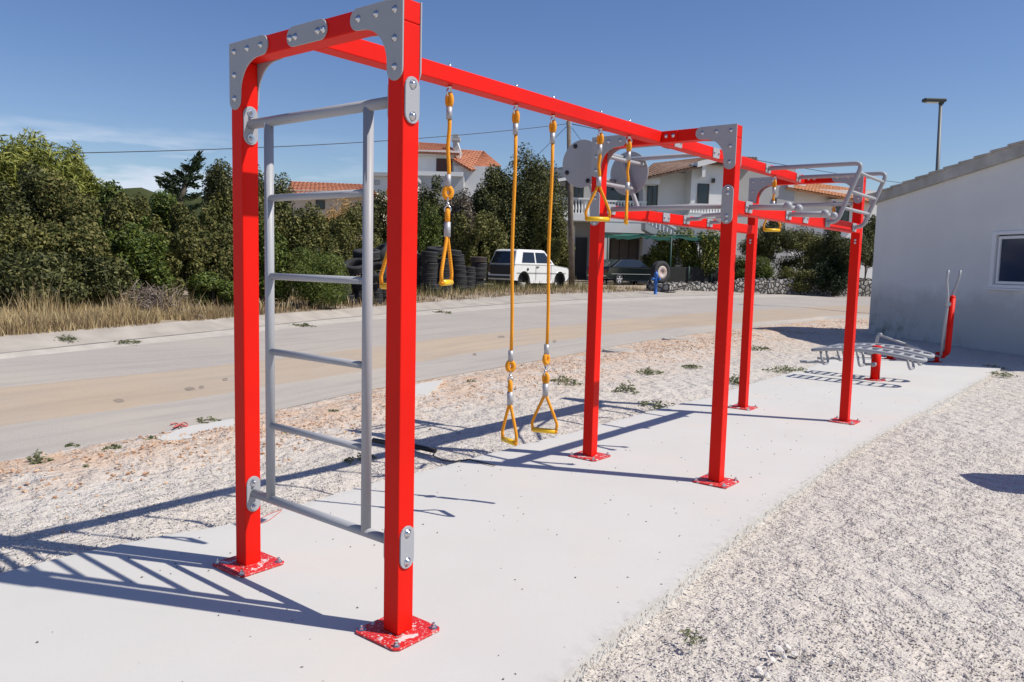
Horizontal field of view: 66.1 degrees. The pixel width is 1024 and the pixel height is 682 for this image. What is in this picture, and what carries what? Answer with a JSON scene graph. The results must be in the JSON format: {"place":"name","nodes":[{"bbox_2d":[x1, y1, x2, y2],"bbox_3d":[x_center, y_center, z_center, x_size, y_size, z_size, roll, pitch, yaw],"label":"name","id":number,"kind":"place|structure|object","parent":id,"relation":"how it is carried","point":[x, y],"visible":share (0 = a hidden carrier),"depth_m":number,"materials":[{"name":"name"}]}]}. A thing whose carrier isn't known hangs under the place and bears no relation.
{"place":"outdoors","nodes":[
{"label":"outdoors","id":0,"kind":"place"},
{"bbox_2d":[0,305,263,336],"bbox_3d":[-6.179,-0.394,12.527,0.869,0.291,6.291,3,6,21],"label":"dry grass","id":1,"kind":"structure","parent":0,"point":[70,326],"depth_m":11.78,"materials":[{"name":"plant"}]},
{"bbox_2d":[0,292,264,336],"bbox_3d":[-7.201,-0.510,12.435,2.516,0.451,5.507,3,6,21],"label":"dry grass","id":2,"kind":"structure","parent":0,"point":[82,308],"depth_m":12.32,"materials":[{"name":"plant"}]},
{"bbox_2d":[103,187,211,223],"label":"hills","id":3,"kind":"structure","parent":0,"point":[130,192],"depth_m":204.47,"materials":[{"name":"green plant"}]},
{"bbox_2d":[6,275,683,334],"bbox_3d":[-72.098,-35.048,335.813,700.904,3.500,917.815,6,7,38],"label":"ground","id":4,"kind":"structure","parent":0,"point":[642,284],"depth_m":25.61,"materials":[{"name":"beige plant"}]},
{"bbox_2d":[0,160,48,227],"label":"bush","id":5,"kind":"object","parent":4,"relation":"on","point":[23,202],"visible":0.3,"depth_m":15.07,"materials":[{"name":"green plant"}]},
{"bbox_2d":[0,211,54,306],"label":"bush","id":6,"kind":"object","parent":4,"relation":"on","point":[14,237],"visible":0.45,"depth_m":13.41,"materials":[{"name":"green plant"}]},
{"bbox_2d":[0,127,85,200],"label":"pine tree","id":7,"kind":"object","parent":4,"relation":"on","point":[14,157],"visible":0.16,"depth_m":20.71,"materials":[{"name":"green plant"}]},
{"bbox_2d":[0,248,90,309],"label":"bush","id":8,"kind":"object","parent":4,"relation":"on","point":[25,266],"visible":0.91,"depth_m":12.65,"materials":[{"name":"green plant"}]},
{"bbox_2d":[27,167,102,229],"bbox_3d":[-8.825,-2.008,15.607,1.806,2.725,1.820,1,6,1],"label":"bush","id":9,"kind":"object","parent":4,"relation":"on","point":[62,208],"visible":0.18,"depth_m":15.02,"materials":[{"name":"green plant"}]},
{"bbox_2d":[36,215,124,305],"bbox_3d":[-7.926,-1.398,14.470,1.689,1.831,1.737,5,7,33],"label":"bush","id":10,"kind":"object","parent":4,"relation":"on","point":[77,238],"visible":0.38,"depth_m":13.96,"materials":[{"name":"green plant"}]},
{"bbox_2d":[63,140,105,214],"bbox_3d":[-12.165,-3.521,22.115,1.788,4.124,1.808,5,7,32],"label":"pine tree","id":11,"kind":"object","parent":4,"relation":"on","point":[90,180],"visible":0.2,"depth_m":21.71,"materials":[{"name":"green plant"}]},
{"bbox_2d":[67,252,137,308],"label":"bush","id":12,"kind":"object","parent":4,"relation":"on","point":[100,273],"visible":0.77,"depth_m":13.54,"materials":[{"name":"green plant"}]},
{"bbox_2d":[81,179,123,225],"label":"bush","id":13,"kind":"object","parent":4,"relation":"on","point":[109,192],"visible":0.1,"depth_m":18.24,"materials":[{"name":"green plant"}]},
{"bbox_2d":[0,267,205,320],"bbox_3d":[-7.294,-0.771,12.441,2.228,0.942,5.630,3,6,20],"label":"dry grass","id":14,"kind":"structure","parent":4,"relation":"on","point":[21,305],"depth_m":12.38,"materials":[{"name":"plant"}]},
{"bbox_2d":[96,191,166,237],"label":"bush","id":15,"kind":"object","parent":4,"relation":"on","point":[122,211],"visible":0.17,"depth_m":16.59,"materials":[{"name":"green plant"}]},
{"bbox_2d":[104,215,175,301],"bbox_3d":[-7.239,-1.471,15.107,1.255,1.909,1.673,-8,11,-60],"label":"bush","id":16,"kind":"object","parent":4,"relation":"on","point":[134,247],"visible":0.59,"depth_m":14.86,"materials":[{"name":"green plant"}]},
{"bbox_2d":[96,279,206,317],"bbox_3d":[-6.619,-0.674,13.945,2.250,0.861,1.497,-1,6,-21],"label":"twig pile","id":17,"kind":"object","parent":4,"relation":"on","point":[151,301],"visible":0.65,"depth_m":13.93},
{"bbox_2d":[148,189,177,297],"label":"bush","id":18,"kind":"object","parent":4,"relation":"on","point":[161,206],"visible":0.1,"depth_m":17.97,"materials":[{"name":"green plant"}]},
{"bbox_2d":[137,226,212,306],"bbox_3d":[-6.855,-1.441,15.848,1.570,1.733,1.401,-1,6,-23],"label":"bush","id":19,"kind":"object","parent":4,"relation":"on","point":[187,256],"visible":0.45,"depth_m":15.52,"materials":[{"name":"green plant"}]},
{"bbox_2d":[152,150,205,212],"bbox_3d":[-10.385,-3.784,24.637,1.631,4.468,0.606,-1,6,-26],"label":"conifer","id":20,"kind":"object","parent":4,"relation":"on","point":[188,180],"visible":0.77,"depth_m":24.54,"materials":[{"name":"green plant"}]},
{"bbox_2d":[168,201,216,295],"bbox_3d":[-7.196,-1.943,17.482,1.425,2.353,1.563,-3,7,-41],"label":"bush","id":21,"kind":"object","parent":4,"relation":"on","point":[184,218],"visible":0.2,"depth_m":17.27,"materials":[{"name":"green plant"}]},
{"bbox_2d":[185,271,233,307],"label":"bush","id":22,"kind":"object","parent":4,"relation":"on","point":[213,285],"visible":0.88,"depth_m":15.41,"materials":[{"name":"green plant"}]},
{"bbox_2d":[191,222,233,281],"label":"bush","id":23,"kind":"object","parent":4,"relation":"on","point":[220,246],"visible":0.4,"depth_m":16.45,"materials":[{"name":"green plant"}]},
{"bbox_2d":[201,157,232,223],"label":"bush","id":24,"kind":"object","parent":4,"relation":"on","point":[218,179],"visible":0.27,"depth_m":26.42,"materials":[{"name":"green plant"}]},
{"bbox_2d":[200,187,263,281],"bbox_3d":[-6.613,-2.320,18.805,1.508,2.874,1.692,1,6,-2],"label":"bush","id":25,"kind":"object","parent":4,"relation":"on","point":[221,211],"visible":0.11,"depth_m":18.60,"materials":[{"name":"green plant"}]},
{"bbox_2d":[231,220,291,303],"bbox_3d":[-5.624,-1.688,17.467,1.438,1.997,1.393,0,6,-18],"label":"bush","id":26,"kind":"object","parent":4,"relation":"on","point":[281,252],"visible":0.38,"depth_m":17.20,"materials":[{"name":"green plant"}]},
{"bbox_2d":[258,164,302,228],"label":"bush","id":27,"kind":"object","parent":4,"relation":"on","point":[279,188],"visible":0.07,"depth_m":24.28,"materials":[{"name":"green plant"}]},
{"bbox_2d":[258,201,330,294],"bbox_3d":[-5.944,-2.417,21.018,2.227,2.666,2.210,0,6,-11],"label":"bush","id":28,"kind":"object","parent":4,"relation":"on","point":[306,229],"visible":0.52,"depth_m":20.49,"materials":[{"name":"green plant"}]},
{"bbox_2d":[287,245,352,308],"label":"bush","id":29,"kind":"object","parent":4,"relation":"on","point":[313,292],"visible":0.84,"depth_m":17.26,"materials":[{"name":"green plant"}]},
{"bbox_2d":[311,233,349,289],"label":"bush","id":30,"kind":"object","parent":4,"relation":"on","point":[330,245],"visible":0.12,"depth_m":21.15,"materials":[{"name":"green plant"}]},
{"bbox_2d":[286,181,386,270],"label":"red roofed house","id":31,"kind":"structure","parent":4,"relation":"on","point":[301,187],"depth_m":46.40,"materials":[{"name":"tile"}]},
{"bbox_2d":[327,198,360,276],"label":"dry bush","id":32,"kind":"object","parent":4,"relation":"on","point":[343,207],"visible":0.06,"depth_m":30.10,"materials":[{"name":"green plant"}]},
{"bbox_2d":[323,203,384,272],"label":"bush","id":33,"kind":"object","parent":4,"relation":"on","point":[345,229],"visible":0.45,"depth_m":25.77,"materials":[{"name":"green plant"}]},
{"bbox_2d":[354,189,386,264],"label":"bush","id":34,"kind":"object","parent":4,"relation":"on","point":[379,213],"visible":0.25,"depth_m":29.02,"materials":[{"name":"green plant"}]},
{"bbox_2d":[373,299,381,303],"bbox_3d":[-3.471,-1.004,19.912,0.377,0.124,0.377,4,8,24],"label":"tyre","id":35,"kind":"object","parent":4,"relation":"on","point":[377,300],"visible":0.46,"depth_m":19.76,"materials":[{"name":"rubber"}]},
{"bbox_2d":[373,294,382,298],"bbox_3d":[-3.469,-1.134,19.943,0.388,0.128,0.387,2,7,9],"label":"tyre","id":36,"kind":"object","parent":35,"relation":"on","point":[377,296],"visible":0.59,"depth_m":19.79,"materials":[{"name":"rubber"}]},
{"bbox_2d":[373,289,381,293],"bbox_3d":[-3.487,-1.258,19.895,0.394,0.130,0.394,0,3,6],"label":"tyre","id":37,"kind":"object","parent":36,"relation":"on","point":[377,291],"visible":0.52,"depth_m":19.74,"materials":[{"name":"rubber"}]},
{"bbox_2d":[373,283,380,288],"bbox_3d":[-3.468,-1.387,19.917,0.395,0.130,0.395,1,8,-7],"label":"tyre","id":38,"kind":"object","parent":37,"relation":"on","point":[375,285],"visible":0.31,"depth_m":19.75,"materials":[{"name":"rubber"}]},
{"bbox_2d":[373,262,386,281],"bbox_3d":[-3.403,-1.735,19.673,0.629,0.207,0.629,30,53,33],"label":"tyre","id":39,"kind":"object","parent":38,"relation":"on","point":[377,265],"visible":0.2,"depth_m":19.56,"materials":[{"name":"rubber"}]},
{"bbox_2d":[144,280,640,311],"bbox_3d":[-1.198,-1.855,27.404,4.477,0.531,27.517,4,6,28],"label":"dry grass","id":40,"kind":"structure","parent":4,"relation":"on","point":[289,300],"depth_m":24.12,"materials":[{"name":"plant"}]},
{"bbox_2d":[373,172,420,198],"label":"flat roofed house","id":41,"kind":"structure","parent":4,"relation":"on","point":[380,180],"depth_m":54.41,"materials":[{"name":"white paint"}]},
{"bbox_2d":[417,201,443,257],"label":"bush","id":42,"kind":"object","parent":4,"relation":"on","point":[427,229],"visible":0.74,"depth_m":32.89,"materials":[{"name":"green plant"}]},
{"bbox_2d":[417,174,467,257],"bbox_3d":[-3.736,-5.299,37.427,2.861,5.138,2.876,-3,7,-41],"label":"tree","id":43,"kind":"object","parent":4,"relation":"on","point":[424,197],"visible":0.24,"depth_m":36.90,"materials":[{"name":"green plant"}]},
{"bbox_2d":[418,134,500,210],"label":"tiled house","id":44,"kind":"structure","parent":4,"relation":"on","point":[468,167],"depth_m":60.38,"materials":[{"name":"paint"}]},
{"bbox_2d":[436,158,451,171],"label":"window","id":45,"kind":"structure","parent":44,"relation":"in","point":[441,164],"depth_m":60.77,"materials":[{"name":"brown wood"}]},
{"bbox_2d":[443,187,476,257],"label":"bush","id":46,"kind":"object","parent":4,"relation":"on","point":[462,204],"visible":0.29,"depth_m":35.33,"materials":[{"name":"green plant"}]},
{"bbox_2d":[450,210,508,277],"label":"bush","id":47,"kind":"object","parent":4,"relation":"on","point":[487,239],"visible":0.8,"depth_m":35.08,"materials":[{"name":"green plant"}]},
{"bbox_2d":[469,164,511,281],"bbox_3d":[-1.183,-5.808,39.101,3.097,5.981,2.739,4,6,23],"label":"tree","id":48,"kind":"object","parent":4,"relation":"on","point":[491,202],"visible":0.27,"depth_m":38.50,"materials":[{"name":"green plant"}]},
{"bbox_2d":[467,142,567,249],"bbox_3d":[0.263,-6.429,39.890,5.653,7.160,5.480,0,6,-11],"label":"tree","id":49,"kind":"object","parent":4,"relation":"on","point":[533,184],"visible":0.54,"depth_m":38.46,"materials":[{"name":"green plant"}]},
{"bbox_2d":[488,249,568,287],"bbox_3d":[0.753,-3.216,35.324,3.604,1.729,1.661,-4,8,-45],"label":"car","id":50,"kind":"object","parent":4,"relation":"on","point":[530,266],"visible":0.81,"depth_m":34.36,"materials":[{"name":"white paint"}]},
{"bbox_2d":[526,195,567,284],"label":"bush","id":51,"kind":"object","parent":4,"relation":"on","point":[538,238],"visible":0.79,"depth_m":38.08,"materials":[{"name":"green plant"}]},
{"bbox_2d":[565,120,574,286],"bbox_3d":[2.768,-6.323,37.286,0.717,8.128,0.298,2,6,11],"label":"utility pole","id":52,"kind":"object","parent":4,"relation":"on","point":[571,238],"visible":0.73,"depth_m":37.24,"materials":[{"name":"brown wood"}]},
{"bbox_2d":[65,124,563,153],"bbox_3d":[-6.910,-7.436,28.347,25.759,4.304,0.028,-4,8,-43],"label":"overhead wire","id":53,"kind":"object","parent":52,"relation":"attached to","point":[296,145],"visible":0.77,"depth_m":27.47,"materials":[{"name":"black"}]},
{"bbox_2d":[586,259,653,284],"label":"dark car","id":54,"kind":"object","parent":4,"relation":"on","point":[620,271],"visible":0.67,"depth_m":43.06,"materials":[{"name":"black paint"}]},
{"bbox_2d":[644,230,677,268],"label":"climbing vine","id":55,"kind":"object","parent":4,"relation":"on","point":[661,246],"visible":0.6,"depth_m":46.15,"materials":[{"name":"green plant"}]},
{"bbox_2d":[605,232,719,282],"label":"net canopy","id":56,"kind":"object","parent":4,"relation":"on","point":[627,236],"visible":0.69,"depth_m":45.31,"materials":[{"name":"teal"}]},
{"bbox_2d":[665,281,717,290],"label":"stone wall","id":57,"kind":"structure","parent":4,"relation":"on","point":[697,286],"depth_m":39.83,"materials":[{"name":"grey stone"}]},
{"bbox_2d":[666,266,718,282],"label":"screen fence","id":58,"kind":"object","parent":4,"relation":"on","point":[686,274],"visible":0.41,"depth_m":45.46,"materials":[{"name":"black fabric"}]},
{"bbox_2d":[672,227,719,275],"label":"climbing vine","id":59,"kind":"object","parent":4,"relation":"on","point":[687,251],"visible":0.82,"depth_m":45.75,"materials":[{"name":"green plant"}]},
{"bbox_2d":[529,156,876,281],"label":"white house","id":60,"kind":"structure","parent":4,"relation":"on","point":[690,181],"depth_m":50.67,"materials":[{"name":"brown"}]},
{"bbox_2d":[573,186,583,212],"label":"window","id":61,"kind":"structure","parent":60,"relation":"in","point":[578,192],"depth_m":51.01,"materials":[{"name":"grey glass"}]},
{"bbox_2d":[606,182,637,204],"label":"window","id":62,"kind":"structure","parent":60,"relation":"in","point":[611,194],"depth_m":51.30,"materials":[{"name":"grey glass"}]},
{"bbox_2d":[609,238,638,259],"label":"window","id":63,"kind":"structure","parent":60,"relation":"in","point":[619,248],"depth_m":51.09,"materials":[{"name":"brown"}]},
{"bbox_2d":[647,185,657,205],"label":"window","id":64,"kind":"structure","parent":60,"relation":"in","point":[652,191],"depth_m":50.26,"materials":[{"name":"grey glass"}]},
{"bbox_2d":[697,183,709,203],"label":"window","id":65,"kind":"structure","parent":60,"relation":"in","point":[702,189],"depth_m":49.41,"materials":[{"name":"grey glass"}]},
{"bbox_2d":[734,255,774,279],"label":"bush","id":66,"kind":"object","parent":4,"relation":"on","point":[763,269],"visible":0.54,"depth_m":41.89,"materials":[{"name":"green plant"}]},
{"bbox_2d":[861,214,875,277],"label":"tree","id":67,"kind":"object","parent":4,"relation":"on","point":[869,229],"visible":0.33,"depth_m":44.80,"materials":[{"name":"green plant"}]},
{"bbox_2d":[0,291,757,352],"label":"pavement","id":68,"kind":"structure","parent":0,"point":[19,342],"depth_m":13.67,"materials":[{"name":"grey concrete"}]},
{"bbox_2d":[646,283,676,292],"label":"stone wall","id":69,"kind":"structure","parent":68,"relation":"on","point":[667,287],"depth_m":37.07,"materials":[{"name":"grey stone"}]},
{"bbox_2d":[737,220,802,265],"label":"olive tree","id":70,"kind":"object","parent":68,"relation":"on","point":[769,245],"visible":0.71,"depth_m":42.69,"materials":[{"name":"green plant"}]},
{"bbox_2d":[772,225,830,274],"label":"olive tree","id":71,"kind":"object","parent":68,"relation":"on","point":[808,245],"visible":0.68,"depth_m":43.35,"materials":[{"name":"green plant"}]},
{"bbox_2d":[734,277,871,296],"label":"stone wall","id":72,"kind":"structure","parent":68,"relation":"on","point":[770,286],"depth_m":41.66,"materials":[{"name":"grey stone"}]},
{"bbox_2d":[772,266,819,291],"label":"bush","id":73,"kind":"object","parent":72,"relation":"on","point":[788,273],"visible":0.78,"depth_m":41.69,"materials":[{"name":"green plant"}]},
{"bbox_2d":[809,249,860,295],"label":"bush","id":74,"kind":"object","parent":72,"relation":"on","point":[830,271],"visible":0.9,"depth_m":41.33,"materials":[{"name":"green plant"}]},
{"bbox_2d":[0,314,868,460],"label":"road","id":75,"kind":"structure","parent":0,"point":[19,440],"depth_m":8.54,"materials":[{"name":"grey asphalt"}]},
{"bbox_2d":[0,305,869,425],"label":"road","id":76,"kind":"structure","parent":0,"point":[29,403],"depth_m":9.79,"materials":[{"name":"beige asphalt"}]},
{"bbox_2d":[0,296,870,387],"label":"road","id":77,"kind":"structure","parent":0,"point":[137,359],"depth_m":13.48,"materials":[{"name":"grey asphalt"}]},
{"bbox_2d":[0,294,817,358],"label":"road gutter","id":78,"kind":"object","parent":77,"relation":"on","point":[144,341],"visible":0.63,"depth_m":15.50,"materials":[{"name":"concrete"}]},
{"bbox_2d":[0,294,772,353],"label":"kerb joint","id":79,"kind":"object","parent":78,"relation":"on","point":[305,321],"visible":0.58,"depth_m":14.62,"materials":[{"name":"grey concrete"}]},
{"bbox_2d":[817,229,871,295],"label":"olive tree","id":80,"kind":"object","parent":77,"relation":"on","point":[835,241],"visible":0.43,"depth_m":41.76,"materials":[{"name":"green plant"}]},
{"bbox_2d":[287,276,635,297],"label":"dry grass","id":81,"kind":"structure","parent":0,"point":[487,286],"depth_m":31.53,"materials":[{"name":"beige plant"}]},
{"bbox_2d":[0,318,1023,681],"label":"gravel ground","id":82,"kind":"structure","parent":0,"point":[990,412],"depth_m":5.33,"materials":[{"name":"grey gravel"}]},
{"bbox_2d":[26,449,54,464],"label":"weed","id":83,"kind":"object","parent":82,"relation":"on","point":[37,458],"visible":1,"depth_m":6.06,"materials":[{"name":"green plant"}]},
{"bbox_2d":[158,419,234,440],"bbox_3d":[-2.903,0.845,7.260,0.871,0.068,0.640,17,17,70],"label":"concrete patch","id":84,"kind":"object","parent":82,"relation":"on","point":[189,430],"visible":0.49,"depth_m":7.24,"materials":[{"name":"grey concrete"}]},
{"bbox_2d":[415,380,442,396],"bbox_3d":[-1.210,0.626,9.805,0.455,0.075,1.579,2,6,3],"label":"concrete patch","id":85,"kind":"object","parent":82,"relation":"on","point":[426,388],"visible":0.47,"depth_m":9.88,"materials":[{"name":"grey concrete"}]},
{"bbox_2d":[372,438,494,465],"bbox_3d":[-0.702,0.931,6.554,1.344,0.044,0.224,6,7,38],"label":"black conduit","id":86,"kind":"object","parent":82,"relation":"on","point":[417,446],"visible":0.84,"depth_m":6.65,"materials":[{"name":"black plastic"}]},
{"bbox_2d":[0,320,868,537],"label":"dirt clods","id":87,"kind":"object","parent":82,"relation":"on","point":[145,473],"visible":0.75,"depth_m":7.13,"materials":[{"name":"brown soil"}]},
{"bbox_2d":[0,354,1002,681],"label":"concrete slab","id":88,"kind":"structure","parent":82,"relation":"on","point":[540,522],"depth_m":4.15,"materials":[{"name":"grey concrete"}]},
{"bbox_2d":[0,358,1008,675],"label":"edge stones","id":89,"kind":"object","parent":88,"relation":"on","point":[946,400],"visible":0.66,"depth_m":5.38,"materials":[{"name":"grey stone"}]},
{"bbox_2d":[212,0,886,650],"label":"calisthenics rig","id":90,"kind":"object","parent":88,"relation":"on","point":[406,66],"visible":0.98,"depth_m":3.88,"materials":[{"name":"red paint"}]},
{"bbox_2d":[379,192,386,288],"bbox_3d":[-0.598,-0.804,3.957,0.168,1.090,0.052,6,7,38],"label":"rope handle","id":91,"kind":"object","parent":90,"relation":"hanging from","point":[382,285],"visible":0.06,"depth_m":4.02,"materials":[{"name":"plastic"}]},
{"bbox_2d":[439,85,453,285],"bbox_3d":[-0.347,-0.837,4.267,0.061,1.072,0.186,4,6,25],"label":"rope handle","id":92,"kind":"object","parent":90,"relation":"hanging from","point":[449,99],"visible":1,"depth_m":4.25,"materials":[{"name":"fabric"}]},
{"bbox_2d":[501,104,519,445],"bbox_3d":[0.003,-0.384,4.764,0.062,2.052,0.168,-4,8,-43],"label":"rope handle","id":93,"kind":"object","parent":90,"relation":"hanging from","point":[515,117],"visible":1,"depth_m":4.77,"materials":[{"name":"fabric"}]},
{"bbox_2d":[531,114,557,433],"bbox_3d":[0.237,-0.413,5.040,0.188,2.037,0.067,3,6,14],"label":"rope handle","id":94,"kind":"object","parent":90,"relation":"hanging from","point":[546,355],"visible":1,"depth_m":5.06,"materials":[{"name":"fabric"}]},
{"bbox_2d":[584,127,610,221],"bbox_3d":[0.599,-1.144,5.414,0.189,0.636,0.044,1,6,-3],"label":"rope handle","id":95,"kind":"object","parent":90,"relation":"hanging from","point":[600,138],"visible":1,"depth_m":5.42,"materials":[{"name":"plastic"}]},
{"bbox_2d":[624,135,631,224],"bbox_3d":[0.840,-1.167,5.713,0.044,0.636,0.189,3,6,14],"label":"rope handle","id":96,"kind":"object","parent":90,"relation":"hanging from","point":[628,160],"visible":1,"depth_m":5.69,"materials":[{"name":"fabric"}]},
{"bbox_2d":[763,176,780,231],"bbox_3d":[2.627,-1.378,7.905,0.188,0.555,0.050,2,6,3],"label":"rope handle","id":97,"kind":"object","parent":90,"relation":"hanging from","point":[774,183],"visible":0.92,"depth_m":7.90,"materials":[{"name":"plastic"}]},
{"bbox_2d":[800,343,934,380],"bbox_3d":[5.353,0.319,11.810,1.719,0.514,1.133,6,7,38],"label":"sit up bench","id":98,"kind":"object","parent":88,"relation":"on","point":[875,351],"visible":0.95,"depth_m":11.66,"materials":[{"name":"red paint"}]},
{"bbox_2d":[875,270,961,362],"bbox_3d":[7.495,-0.483,14.564,1.298,1.682,0.669,6,7,38],"label":"cross trainer","id":99,"kind":"object","parent":88,"relation":"on","point":[949,304],"visible":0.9,"depth_m":14.24,"materials":[{"name":"red paint"}]},
{"bbox_2d":[678,629,706,644],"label":"weed","id":100,"kind":"object","parent":82,"relation":"on","point":[687,633],"visible":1,"depth_m":3.41,"materials":[{"name":"green plant"}]},
{"bbox_2d":[922,98,946,169],"bbox_3d":[15.256,-4.826,28.858,0.922,7.942,0.326,2,6,4],"label":"street lamp","id":101,"kind":"object","parent":82,"relation":"on","point":[940,101],"visible":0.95,"depth_m":28.52,"materials":[{"name":"grey metal"}]},
{"bbox_2d":[867,140,1023,355],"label":"white building","id":102,"kind":"structure","parent":82,"relation":"on","point":[966,217],"depth_m":18.02,"materials":[{"name":"paint"}]},
{"bbox_2d":[985,230,1023,290],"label":"window","id":103,"kind":"structure","parent":102,"relation":"in","point":[1006,271],"depth_m":16.69,"materials":[{"name":"white plastic"}]},
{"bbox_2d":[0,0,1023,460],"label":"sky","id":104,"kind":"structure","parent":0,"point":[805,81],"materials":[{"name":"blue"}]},
{"bbox_2d":[650,261,669,282],"bbox_3d":[7.053,-3.272,37.401,1.080,1.080,0.340,-3,7,-35],"label":"truck tyre","id":105,"kind":"object","parent":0,"point":[662,268],"visible":0.84,"depth_m":37.26,"materials":[{"name":"rubber"}]},
{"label":"tyre","id":106,"kind":"object","parent":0,"visible":0},
{"bbox_2d":[343,258,361,274],"bbox_3d":[-3.877,-1.859,19.573,0.659,0.217,0.659,23,38,35],"label":"tyre","id":107,"kind":"object","parent":106,"relation":"on","point":[354,266],"visible":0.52,"depth_m":19.36,"materials":[{"name":"rubber"}]},
{"bbox_2d":[353,248,380,260],"bbox_3d":[-3.705,-2.207,20.082,0.719,0.237,0.719,13,18,38],"label":"tyre","id":108,"kind":"object","parent":107,"relation":"on","point":[357,253],"visible":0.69,"depth_m":19.86,"materials":[{"name":"rubber"}]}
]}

